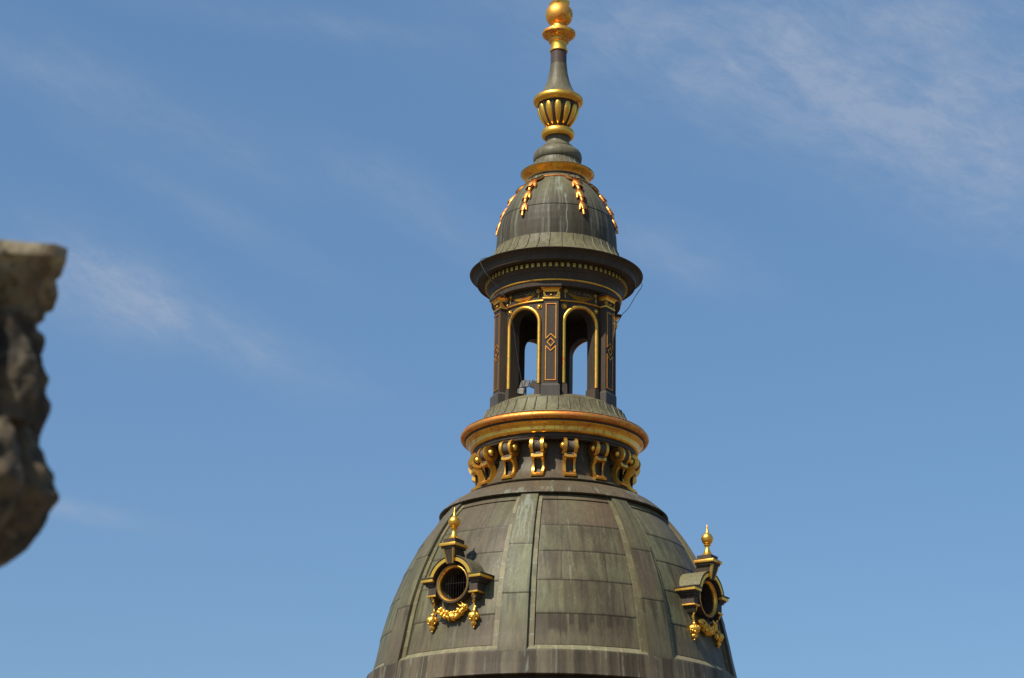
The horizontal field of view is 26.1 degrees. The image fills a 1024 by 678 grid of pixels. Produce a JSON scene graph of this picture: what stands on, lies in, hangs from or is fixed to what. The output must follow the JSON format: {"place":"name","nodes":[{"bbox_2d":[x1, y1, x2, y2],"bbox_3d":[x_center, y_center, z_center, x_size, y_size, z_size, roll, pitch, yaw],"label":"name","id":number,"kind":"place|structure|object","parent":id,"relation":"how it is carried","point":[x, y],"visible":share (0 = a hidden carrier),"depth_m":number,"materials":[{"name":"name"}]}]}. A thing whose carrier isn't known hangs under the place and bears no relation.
{"place":"outdoors","nodes":[
{"label":"outdoors","id":0,"kind":"place"},
{"bbox_2d":[0,240,67,567],"bbox_3d":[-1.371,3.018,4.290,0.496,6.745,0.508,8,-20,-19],"label":"stone capital","id":1,"kind":"object","parent":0,"point":[30,273],"visible":1,"depth_m":5.18,"materials":[{"name":"stone"}]},
{"bbox_2d":[0,0,1023,677],"label":"sky","id":2,"kind":"structure","parent":0,"point":[267,355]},
{"label":"ground","id":3,"kind":"structure","parent":0,"visible":0},
{"bbox_2d":[367,0,736,677],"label":"domed tower","id":4,"kind":"structure","parent":3,"relation":"on","point":[555,544],"depth_m":49.04,"materials":[{"name":"metal"}]},
{"bbox_2d":[480,257,522,387],"bbox_3d":[-0.232,-0.439,51.775,1.094,3.329,0.192,4,-19,-8],"label":"lightning cable","id":5,"kind":"object","parent":4,"relation":"attached to","point":[509,315],"visible":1,"depth_m":51.77,"materials":[{"name":"black metal"}]},
{"bbox_2d":[517,388,524,393],"bbox_3d":[0.219,1.211,51.331,0.180,0.164,0.090,-10,-12,29],"label":"floodlight","id":6,"kind":"object","parent":4,"relation":"attached to","point":[521,391],"visible":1,"depth_m":51.30,"materials":[{"name":"white plastic"}]},
{"bbox_2d":[519,380,536,394],"bbox_3d":[0.460,1.128,51.506,0.550,0.407,0.183,-5,-20,18],"label":"floodlight","id":7,"kind":"object","parent":4,"relation":"on","point":[525,383],"visible":0.77,"depth_m":51.54,"materials":[{"name":"grey paint"}]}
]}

